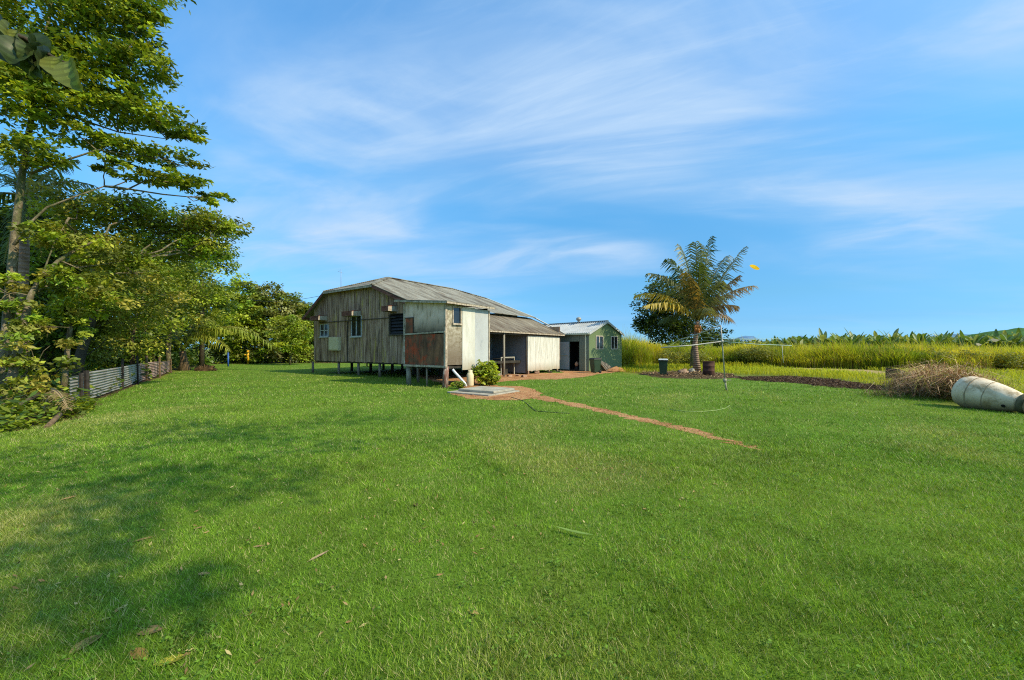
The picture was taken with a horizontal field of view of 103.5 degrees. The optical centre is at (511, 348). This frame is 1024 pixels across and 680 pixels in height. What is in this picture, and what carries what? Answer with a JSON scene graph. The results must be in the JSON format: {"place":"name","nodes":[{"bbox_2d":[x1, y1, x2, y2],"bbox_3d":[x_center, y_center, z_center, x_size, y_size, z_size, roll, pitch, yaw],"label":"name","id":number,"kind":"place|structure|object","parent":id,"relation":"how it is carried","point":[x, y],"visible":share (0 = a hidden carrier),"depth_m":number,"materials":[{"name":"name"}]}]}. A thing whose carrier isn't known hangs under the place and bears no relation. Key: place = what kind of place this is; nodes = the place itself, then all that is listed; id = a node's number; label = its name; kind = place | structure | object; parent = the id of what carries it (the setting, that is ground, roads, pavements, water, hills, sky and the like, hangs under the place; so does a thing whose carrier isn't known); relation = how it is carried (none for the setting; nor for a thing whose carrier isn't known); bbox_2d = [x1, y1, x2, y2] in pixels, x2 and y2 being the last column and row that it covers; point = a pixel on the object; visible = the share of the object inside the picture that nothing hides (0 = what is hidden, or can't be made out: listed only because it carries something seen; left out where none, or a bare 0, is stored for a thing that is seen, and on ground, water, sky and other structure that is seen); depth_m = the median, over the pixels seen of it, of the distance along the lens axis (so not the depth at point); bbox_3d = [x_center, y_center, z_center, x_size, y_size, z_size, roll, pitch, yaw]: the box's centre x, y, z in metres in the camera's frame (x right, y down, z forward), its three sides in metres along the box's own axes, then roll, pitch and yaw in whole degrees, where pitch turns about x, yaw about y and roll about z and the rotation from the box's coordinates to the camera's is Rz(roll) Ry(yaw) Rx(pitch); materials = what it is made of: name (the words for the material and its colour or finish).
{"place":"outdoors","nodes":[
{"label":"outdoors","id":0,"kind":"place"},
{"bbox_2d":[2,361,336,431],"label":"forest floor","id":1,"kind":"structure","parent":0,"point":[67,416],"depth_m":14.26,"materials":[{"name":"brown soil"}]},
{"bbox_2d":[0,196,43,360],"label":"dense tree","id":2,"kind":"object","parent":1,"relation":"on","point":[1,211],"visible":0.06,"depth_m":18.69,"materials":[{"name":"green plant"}]},
{"bbox_2d":[11,391,41,413],"bbox_3d":[-12.541,1.417,10.401,0.140,0.501,1.914,0,0,-32],"label":"fallen branch","id":3,"kind":"object","parent":1,"relation":"on","point":[35,396],"visible":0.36,"depth_m":10.68,"materials":[{"name":"brown wood"}]},
{"bbox_2d":[0,378,96,431],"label":"ground cover","id":4,"kind":"object","parent":1,"relation":"on","point":[22,421],"visible":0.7,"depth_m":9.46,"materials":[{"name":"green plant"}]},
{"bbox_2d":[44,412,62,427],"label":"fallen branch","id":5,"kind":"object","parent":4,"relation":"on","point":[54,419],"visible":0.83,"depth_m":8.77,"materials":[{"name":"brown wood"}]},
{"bbox_2d":[40,388,78,418],"bbox_3d":[-10.918,1.297,9.747,1.440,0.673,0.659,0,0,34],"label":"dead frond","id":6,"kind":"object","parent":4,"relation":"on","point":[58,393],"visible":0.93,"depth_m":9.63,"materials":[{"name":"beige plant"}]},
{"bbox_2d":[0,138,99,392],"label":"feather palm","id":7,"kind":"object","parent":1,"relation":"on","point":[24,260],"visible":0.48,"depth_m":14.99,"materials":[{"name":"green plant"}]},
{"bbox_2d":[0,169,113,384],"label":"dense tree","id":8,"kind":"object","parent":1,"relation":"on","point":[55,335],"visible":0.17,"depth_m":17.64,"materials":[{"name":"green plant"}]},
{"bbox_2d":[2,277,125,391],"bbox_3d":[-14.309,-0.400,13.079,2.164,4.106,2.661,0,0,17],"label":"slender tree","id":9,"kind":"object","parent":1,"relation":"on","point":[60,306],"visible":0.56,"depth_m":12.91,"materials":[{"name":"green plant"}]},
{"bbox_2d":[30,233,118,361],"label":"dense tree","id":10,"kind":"object","parent":1,"relation":"on","point":[95,342],"depth_m":25.85,"materials":[{"name":"green plant"}]},
{"bbox_2d":[55,242,176,369],"bbox_3d":[-32.936,-3.795,32.149,11.523,11.189,7.282,0,0,0],"label":"dense tree","id":11,"kind":"object","parent":1,"relation":"on","point":[112,361],"visible":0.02,"depth_m":31.05,"materials":[{"name":"green plant"}]},
{"bbox_2d":[0,0,237,398],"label":"layered tree","id":12,"kind":"object","parent":1,"relation":"on","point":[124,50],"visible":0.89,"depth_m":12.75,"materials":[{"name":"green plant"}]},
{"bbox_2d":[47,255,192,375],"bbox_3d":[-17.771,-1.353,18.473,5.502,6.017,4.383,0,0,0],"label":"leaning tree","id":13,"kind":"object","parent":1,"relation":"on","point":[81,352],"visible":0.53,"depth_m":18.46,"materials":[{"name":"green plant"}]},
{"bbox_2d":[0,176,254,403],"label":"spreading tree","id":14,"kind":"object","parent":1,"relation":"on","point":[77,242],"visible":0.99,"depth_m":13.53,"materials":[{"name":"green plant"}]},
{"bbox_2d":[95,245,219,364],"bbox_3d":[-21.941,-2.457,24.432,7.106,8.318,6.096,0,0,-34],"label":"bushy tree","id":15,"kind":"object","parent":1,"relation":"on","point":[132,346],"visible":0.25,"depth_m":24.63,"materials":[{"name":"green plant"}]},
{"bbox_2d":[101,267,218,365],"bbox_3d":[-35.183,-3.774,39.898,13.508,11.358,7.387,0,0,0],"label":"dense tree","id":16,"kind":"object","parent":1,"relation":"on","point":[175,352],"visible":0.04,"depth_m":38.99,"materials":[{"name":"green plant"}]},
{"bbox_2d":[0,353,334,428],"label":"undergrowth","id":17,"kind":"object","parent":1,"relation":"on","point":[59,385],"visible":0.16,"depth_m":13.82,"materials":[{"name":"green plant"}]},
{"bbox_2d":[126,261,239,371],"bbox_3d":[-23.998,-2.278,28.852,7.831,7.867,4.842,0,0,0],"label":"pale trunk tree","id":18,"kind":"object","parent":1,"relation":"on","point":[208,295],"visible":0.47,"depth_m":29.02,"materials":[{"name":"green plant"}]},
{"bbox_2d":[185,287,247,362],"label":"boundary tree","id":19,"kind":"object","parent":1,"relation":"on","point":[191,349],"visible":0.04,"depth_m":48.15,"materials":[{"name":"green plant"}]},
{"bbox_2d":[208,278,274,363],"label":"boundary tree","id":20,"kind":"object","parent":1,"relation":"on","point":[244,313],"visible":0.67,"depth_m":45.32,"materials":[{"name":"green plant"}]},
{"bbox_2d":[227,281,306,362],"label":"boundary tree","id":21,"kind":"object","parent":1,"relation":"on","point":[270,310],"visible":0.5,"depth_m":46.68,"materials":[{"name":"green plant"}]},
{"bbox_2d":[272,291,314,362],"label":"boundary tree","id":22,"kind":"object","parent":1,"relation":"on","point":[300,312],"visible":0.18,"depth_m":48.94,"materials":[{"name":"green plant"}]},
{"bbox_2d":[0,362,1023,679],"bbox_3d":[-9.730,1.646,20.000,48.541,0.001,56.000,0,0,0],"label":"lawn","id":23,"kind":"structure","parent":0,"point":[424,393],"depth_m":3.58,"materials":[{"name":"green plant"}]},
{"bbox_2d":[0,14,82,91],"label":"leaves","id":24,"kind":"object","parent":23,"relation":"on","point":[30,54],"visible":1,"depth_m":2.92,"materials":[{"name":"green plant"}]},
{"bbox_2d":[70,633,101,653],"bbox_3d":[-2.360,1.630,2.237,0.097,0.012,0.156,-6,2,10],"label":"fallen leaf","id":25,"kind":"object","parent":23,"relation":"on","point":[85,641],"visible":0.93,"depth_m":2.24,"materials":[{"name":"brown plant"}]},
{"bbox_2d":[130,647,148,659],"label":"fallen leaf","id":26,"kind":"object","parent":23,"relation":"on","point":[138,649],"visible":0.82,"depth_m":2.17,"materials":[{"name":"brown plant"}]},
{"bbox_2d":[137,626,163,634],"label":"fallen leaf","id":27,"kind":"object","parent":23,"relation":"on","point":[152,630],"visible":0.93,"depth_m":2.34,"materials":[{"name":"beige plant"}]},
{"bbox_2d":[154,654,184,665],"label":"fallen leaf","id":28,"kind":"object","parent":23,"relation":"on","point":[173,658],"visible":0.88,"depth_m":2.12,"materials":[{"name":"plant"}]},
{"bbox_2d":[133,214,249,364],"bbox_3d":[-26.652,-4.652,34.460,8.283,12.743,6.688,0,0,0],"label":"tall green tree","id":29,"kind":"object","parent":23,"relation":"on","point":[231,306],"visible":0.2,"depth_m":34.25,"materials":[{"name":"green plant"}]},
{"bbox_2d":[193,364,216,370],"bbox_3d":[-23.166,1.410,30.533,1.707,0.602,1.242,0,0,0],"label":"earth mound","id":30,"kind":"object","parent":23,"relation":"on","point":[204,367],"visible":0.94,"depth_m":30.22,"materials":[{"name":"brown soil"}]},
{"bbox_2d":[265,314,313,364],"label":"tree","id":31,"kind":"object","parent":23,"relation":"on","point":[292,335],"visible":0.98,"depth_m":41.44,"materials":[{"name":"green plant"}]},
{"bbox_2d":[307,550,328,561],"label":"fallen leaf","id":32,"kind":"object","parent":23,"relation":"on","point":[318,555],"visible":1,"depth_m":3.19,"materials":[{"name":"beige plant"}]},
{"bbox_2d":[4,391,730,675],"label":"lawn litter","id":33,"kind":"object","parent":23,"relation":"on","point":[227,651],"visible":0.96,"depth_m":3.44,"materials":[{"name":"brown plant"}]},
{"bbox_2d":[302,277,565,387],"bbox_3d":[-4.962,-1.671,27.338,16.874,6.788,14.665,0,0,36],"label":"farmhouse","id":34,"kind":"object","parent":23,"relation":"on","point":[408,324],"visible":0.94,"depth_m":24.38,"materials":[{"name":"wood"}]},
{"bbox_2d":[319,324,328,337],"bbox_3d":[-12.641,-1.224,27.153,1.110,0.913,0.130,0,0,36],"label":"window","id":35,"kind":"structure","parent":34,"relation":"in","point":[324,328],"depth_m":27.14,"materials":[{"name":"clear glass"}]},
{"bbox_2d":[350,316,361,337],"bbox_3d":[-9.655,-1.395,25.022,1.217,1.349,0.130,0,0,36],"label":"window","id":36,"kind":"structure","parent":34,"relation":"in","point":[356,326],"depth_m":25.00,"materials":[{"name":"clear glass"}]},
{"bbox_2d":[388,313,402,335],"bbox_3d":[-6.483,-1.385,22.801,1.362,1.241,0.200,0,0,36],"label":"window","id":37,"kind":"structure","parent":34,"relation":"in","point":[397,323],"depth_m":22.87,"materials":[{"name":"black glass"}]},
{"bbox_2d":[452,306,462,324],"bbox_3d":[-2.390,-1.450,17.606,0.120,0.800,0.621,0,0,36],"label":"window","id":38,"kind":"structure","parent":34,"relation":"in","point":[456,311],"depth_m":17.63,"materials":[{"name":"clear glass"}]},
{"bbox_2d":[450,380,465,388],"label":"plant","id":39,"kind":"object","parent":23,"relation":"on","point":[459,385],"visible":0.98,"depth_m":16.63,"materials":[{"name":"green plant"}]},
{"bbox_2d":[453,384,542,399],"bbox_3d":[-0.544,1.638,16.001,3.478,0.001,6.151,0,0,0],"label":"dirt patch","id":40,"kind":"object","parent":23,"relation":"on","point":[521,394],"visible":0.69,"depth_m":14.23,"materials":[{"name":"orange soil"}]},
{"bbox_2d":[467,370,473,385],"bbox_3d":[-1.847,1.270,17.833,0.320,0.720,0.320,0,0,0],"label":"gas bottle","id":41,"kind":"object","parent":40,"relation":"on","point":[470,378],"visible":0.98,"depth_m":17.71,"materials":[{"name":"beige metal"}]},
{"bbox_2d":[447,390,518,395],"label":"concrete slab","id":42,"kind":"structure","parent":40,"relation":"on","point":[477,393],"depth_m":14.71,"materials":[{"name":"grey concrete"}]},
{"bbox_2d":[458,386,514,393],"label":"concrete slab","id":43,"kind":"structure","parent":42,"relation":"on","point":[485,389],"depth_m":15.01,"materials":[{"name":"grey concrete"}]},
{"bbox_2d":[471,359,500,385],"bbox_3d":[-1.163,1.072,18.305,1.383,1.227,1.363,0,0,0],"label":"broadleaf shrub","id":44,"kind":"object","parent":40,"relation":"on","point":[487,373],"visible":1,"depth_m":18.05,"materials":[{"name":"green plant"}]},
{"bbox_2d":[511,397,569,413],"bbox_3d":[0.443,1.632,11.825,0.645,0.017,3.759,0,0,-24],"label":"garden hose","id":45,"kind":"object","parent":23,"relation":"on","point":[540,411],"visible":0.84,"depth_m":10.55,"materials":[{"name":"rubber"}]},
{"bbox_2d":[556,526,592,534],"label":"fallen leaf","id":46,"kind":"object","parent":23,"relation":"on","point":[575,531],"visible":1,"depth_m":3.55,"materials":[{"name":"green plant"}]},
{"bbox_2d":[670,405,729,411],"bbox_3d":[5.375,1.630,10.993,2.222,0.016,0.611,0,0,-21],"label":"garden hose","id":47,"kind":"object","parent":23,"relation":"on","point":[700,411],"visible":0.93,"depth_m":10.67,"materials":[{"name":"green rubber"}]},
{"bbox_2d":[661,325,791,390],"bbox_3d":[8.708,0.375,16.808,6.625,2.662,2.117,0,0,-10],"label":"clothes line","id":48,"kind":"object","parent":23,"relation":"on","point":[724,379],"visible":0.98,"depth_m":15.95,"materials":[{"name":"metal"}]},
{"bbox_2d":[951,376,1023,412],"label":"mixer bowl","id":49,"kind":"object","parent":23,"relation":"on","point":[974,392],"visible":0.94,"depth_m":10.80,"materials":[{"name":"white metal"}]},
{"bbox_2d":[0,0,1023,348],"label":"sky","id":50,"kind":"structure","parent":0,"point":[540,159],"materials":[{"name":"blue"}]},
{"bbox_2d":[420,370,613,386],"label":"dirt yard","id":51,"kind":"structure","parent":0,"point":[568,374],"depth_m":24.10,"materials":[{"name":"orange soil"}]},
{"bbox_2d":[492,357,514,374],"bbox_3d":[-0.555,1.075,26.064,0.740,1.150,1.500,0,0,36],"label":"workbench","id":52,"kind":"object","parent":51,"relation":"on","point":[500,368],"visible":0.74,"depth_m":25.78,"materials":[{"name":"grey wood"}]},
{"bbox_2d":[544,317,623,370],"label":"metal shed","id":53,"kind":"structure","parent":51,"relation":"on","point":[581,343],"depth_m":30.89,"materials":[{"name":"green metal"}]},
{"bbox_2d":[559,342,568,368],"bbox_3d":[3.999,0.500,31.088,0.040,2.100,1.000,0,0,-43],"label":"door","id":54,"kind":"structure","parent":53,"relation":"in","point":[564,346],"depth_m":31.02,"materials":[{"name":"grey metal"}]},
{"bbox_2d":[596,336,602,348],"bbox_3d":[6.550,-0.490,30.257,0.941,1.020,0.065,0,0,-43],"label":"window","id":55,"kind":"structure","parent":53,"relation":"in","point":[599,339],"depth_m":30.23,"materials":[{"name":"clear glass"}]},
{"bbox_2d":[611,336,617,348],"bbox_3d":[7.994,-0.490,31.590,0.910,1.020,0.065,0,0,-43],"label":"window","id":56,"kind":"structure","parent":53,"relation":"in","point":[614,339],"depth_m":31.58,"materials":[{"name":"clear glass"}]},
{"bbox_2d":[425,371,755,445],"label":"soil crumbs","id":57,"kind":"object","parent":51,"relation":"on","point":[548,399],"visible":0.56,"depth_m":14.48,"materials":[{"name":"brown soil"}]},
{"bbox_2d":[589,358,601,372],"bbox_3d":[5.734,1.124,27.659,0.747,1.047,0.582,0,0,-28],"label":"wheelie bin","id":58,"kind":"object","parent":51,"relation":"on","point":[595,363],"visible":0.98,"depth_m":27.46,"materials":[{"name":"green plastic"}]},
{"bbox_2d":[606,366,626,371],"bbox_3d":[7.649,1.448,29.355,1.609,0.404,0.909,0,0,0],"label":"earth mound","id":59,"kind":"object","parent":51,"relation":"on","point":[615,369],"visible":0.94,"depth_m":29.16,"materials":[{"name":"orange soil"}]},
{"bbox_2d":[31,349,1023,425],"bbox_3d":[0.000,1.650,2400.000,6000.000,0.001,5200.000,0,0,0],"label":"ground","id":60,"kind":"structure","parent":0,"point":[840,378],"depth_m":23.39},
{"bbox_2d":[69,354,171,400],"bbox_3d":[-18.471,0.990,20.255,0.581,1.382,21.358,0,0,-35],"label":"corrugated fence","id":61,"kind":"object","parent":60,"relation":"on","point":[104,379],"visible":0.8,"depth_m":15.52,"materials":[{"name":"silver metal"}]},
{"bbox_2d":[147,316,275,370],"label":"arching palm","id":62,"kind":"object","parent":60,"relation":"on","point":[184,365],"visible":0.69,"depth_m":30.80,"materials":[{"name":"green plant"}]},
{"bbox_2d":[654,349,687,364],"bbox_3d":[15.612,0.765,40.015,3.417,1.812,3.260,0,0,0],"label":"field bush","id":63,"kind":"object","parent":60,"relation":"on","point":[677,357],"visible":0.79,"depth_m":39.65,"materials":[{"name":"green plant"}]},
{"bbox_2d":[629,272,734,368],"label":"dark round tree","id":64,"kind":"object","parent":60,"relation":"on","point":[680,329],"visible":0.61,"depth_m":32.42,"materials":[{"name":"green plant"}]},
{"bbox_2d":[681,348,712,363],"bbox_3d":[18.259,0.732,39.958,3.380,1.879,3.304,0,0,0],"label":"field bush","id":65,"kind":"object","parent":60,"relation":"on","point":[701,356],"visible":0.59,"depth_m":39.66,"materials":[{"name":"green plant"}]},
{"bbox_2d":[732,345,762,363],"bbox_3d":[22.877,0.625,39.053,3.470,2.124,3.872,0,0,0],"label":"field bush","id":66,"kind":"object","parent":60,"relation":"on","point":[737,354],"visible":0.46,"depth_m":38.45,"materials":[{"name":"green plant"}]},
{"bbox_2d":[740,343,779,364],"bbox_3d":[23.283,0.529,38.033,3.373,2.275,3.511,0,0,0],"label":"field bush","id":67,"kind":"object","parent":60,"relation":"on","point":[763,352],"visible":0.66,"depth_m":37.48,"materials":[{"name":"green plant"}]},
{"bbox_2d":[792,334,806,340],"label":"banana plant","id":68,"kind":"object","parent":60,"relation":"on","point":[798,338],"visible":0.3,"depth_m":70.24,"materials":[{"name":"green plant"}]},
{"bbox_2d":[619,361,1023,394],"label":"rank grass","id":69,"kind":"structure","parent":60,"relation":"on","point":[737,368],"depth_m":26.32,"materials":[{"name":"green plant"}]},
{"bbox_2d":[819,328,830,341],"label":"banana plant","id":70,"kind":"object","parent":60,"relation":"on","point":[823,337],"visible":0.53,"depth_m":61.15,"materials":[{"name":"green plant"}]},
{"bbox_2d":[832,331,850,343],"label":"banana plant","id":71,"kind":"object","parent":60,"relation":"on","point":[838,339],"visible":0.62,"depth_m":57.03,"materials":[{"name":"green plant"}]},
{"bbox_2d":[665,336,1023,349],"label":"plantation foliage","id":72,"kind":"object","parent":60,"relation":"on","point":[993,344],"visible":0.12,"depth_m":58.93,"materials":[{"name":"green plant"}]},
{"bbox_2d":[843,335,862,345],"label":"banana plant","id":73,"kind":"object","parent":60,"relation":"on","point":[855,339],"visible":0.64,"depth_m":55.33,"materials":[{"name":"green plant"}]},
{"bbox_2d":[845,329,866,342],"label":"banana plant","id":74,"kind":"object","parent":60,"relation":"on","point":[850,334],"visible":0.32,"depth_m":58.33,"materials":[{"name":"green plant"}]},
{"bbox_2d":[866,335,885,345],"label":"banana plant","id":75,"kind":"object","parent":60,"relation":"on","point":[876,339],"visible":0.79,"depth_m":55.84,"materials":[{"name":"green plant"}]},
{"bbox_2d":[880,328,902,346],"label":"banana plant","id":76,"kind":"object","parent":60,"relation":"on","point":[896,337],"visible":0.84,"depth_m":54.88,"materials":[{"name":"green plant"}]},
{"bbox_2d":[885,368,904,378],"bbox_3d":[20.218,1.323,21.255,0.845,0.655,0.600,0,0,-29],"label":"old crate","id":77,"kind":"object","parent":60,"relation":"on","point":[890,371],"visible":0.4,"depth_m":21.09,"materials":[{"name":"brown wood"}]},
{"bbox_2d":[901,331,913,345],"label":"banana plant","id":78,"kind":"object","parent":60,"relation":"on","point":[911,337],"visible":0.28,"depth_m":55.43,"materials":[{"name":"green plant"}]},
{"bbox_2d":[904,333,930,342],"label":"banana plant","id":79,"kind":"object","parent":60,"relation":"on","point":[919,336],"visible":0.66,"depth_m":53.81,"materials":[{"name":"green plant"}]},
{"bbox_2d":[853,358,1023,399],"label":"brush pile","id":80,"kind":"object","parent":60,"relation":"on","point":[933,381],"visible":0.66,"depth_m":13.49,"materials":[{"name":"brown plant"}]},
{"bbox_2d":[926,334,950,345],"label":"banana plant","id":81,"kind":"object","parent":60,"relation":"on","point":[940,336],"visible":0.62,"depth_m":55.71,"materials":[{"name":"green plant"}]},
{"bbox_2d":[962,334,988,347],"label":"banana plant","id":82,"kind":"object","parent":60,"relation":"on","point":[977,338],"visible":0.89,"depth_m":54.67,"materials":[{"name":"green plant"}]},
{"bbox_2d":[968,334,988,344],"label":"banana plant","id":83,"kind":"object","parent":60,"relation":"on","point":[981,341],"visible":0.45,"depth_m":55.37,"materials":[{"name":"green plant"}]},
{"bbox_2d":[988,329,1002,344],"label":"banana plant","id":84,"kind":"object","parent":60,"relation":"on","point":[995,334],"visible":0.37,"depth_m":57.25,"materials":[{"name":"green plant"}]},
{"bbox_2d":[994,334,1015,346],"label":"banana plant","id":85,"kind":"object","parent":60,"relation":"on","point":[1002,337],"visible":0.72,"depth_m":54.71,"materials":[{"name":"green plant"}]},
{"bbox_2d":[988,351,1023,370],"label":"field bush","id":86,"kind":"object","parent":60,"relation":"on","point":[1007,363],"visible":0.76,"depth_m":29.51,"materials":[{"name":"green plant"}]},
{"bbox_2d":[1003,334,1020,347],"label":"banana plant","id":87,"kind":"object","parent":60,"relation":"on","point":[1007,336],"visible":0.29,"depth_m":56.75,"materials":[{"name":"green plant"}]},
{"bbox_2d":[1012,328,1023,338],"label":"banana plant","id":88,"kind":"object","parent":60,"relation":"on","point":[1018,330],"visible":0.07,"depth_m":61.40,"materials":[{"name":"green plant"}]},
{"bbox_2d":[533,395,762,450],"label":"dirt path","id":89,"kind":"structure","parent":0,"point":[573,404],"depth_m":9.40,"materials":[{"name":"orange soil"}]},
{"bbox_2d":[633,369,737,378],"bbox_3d":[11.515,1.642,26.325,6.506,0.001,8.584,0,0,0],"label":"soil bed","id":90,"kind":"object","parent":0,"point":[688,376],"visible":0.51,"depth_m":24.13,"materials":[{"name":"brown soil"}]},
{"bbox_2d":[658,359,667,374],"bbox_3d":[9.498,1.124,25.353,0.582,1.047,0.747,0,0,20],"label":"wheelie bin","id":91,"kind":"object","parent":90,"relation":"on","point":[663,363],"visible":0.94,"depth_m":25.12,"materials":[{"name":"green plastic"}]},
{"bbox_2d":[678,368,688,372],"bbox_3d":[11.798,1.493,27.740,0.769,0.394,0.630,0,0,0],"label":"rock","id":92,"kind":"object","parent":90,"relation":"on","point":[682,370],"visible":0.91,"depth_m":27.59,"materials":[{"name":"stone"}]},
{"bbox_2d":[633,236,758,371],"bbox_3d":[13.456,-3.293,28.922,9.153,10.014,5.172,0,0,-18],"label":"coconut palm","id":93,"kind":"object","parent":90,"relation":"on","point":[705,302],"visible":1,"depth_m":28.83,"materials":[{"name":"green plant"}]},
{"bbox_2d":[702,361,714,374],"bbox_3d":[12.418,1.210,25.484,0.725,0.880,0.725,0,0,0],"label":"steel drum","id":94,"kind":"object","parent":90,"relation":"on","point":[709,367],"visible":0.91,"depth_m":25.18,"materials":[{"name":"brown metal"}]},
{"bbox_2d":[731,336,760,341],"bbox_3d":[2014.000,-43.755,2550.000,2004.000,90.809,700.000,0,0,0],"label":"hill","id":95,"kind":"structure","parent":0,"point":[748,337],"depth_m":2638.87,"materials":[{"name":"blue"}]},
{"bbox_2d":[734,375,881,389],"bbox_3d":[14.875,1.638,20.282,5.016,0.001,7.844,0,0,0],"label":"mulch bed","id":96,"kind":"object","parent":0,"point":[816,384],"visible":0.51,"depth_m":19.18,"materials":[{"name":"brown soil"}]},
{"bbox_2d":[622,329,1023,370],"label":"tall grass","id":97,"kind":"structure","parent":0,"point":[643,351],"depth_m":35.12,"materials":[{"name":"green plant"}]},
{"bbox_2d":[783,367,884,374],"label":"sandy track","id":98,"kind":"structure","parent":0,"point":[851,370],"depth_m":30.80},
{"bbox_2d":[786,334,969,339],"bbox_3d":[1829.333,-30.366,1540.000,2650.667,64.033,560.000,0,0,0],"label":"blue hill","id":99,"kind":"structure","parent":0,"point":[953,335],"depth_m":1636.36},
{"bbox_2d":[967,328,1023,336],"bbox_3d":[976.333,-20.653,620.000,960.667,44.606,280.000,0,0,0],"label":"green hill","id":100,"kind":"structure","parent":0,"point":[1009,331],"depth_m":660.39,"materials":[{"name":"green plant"}]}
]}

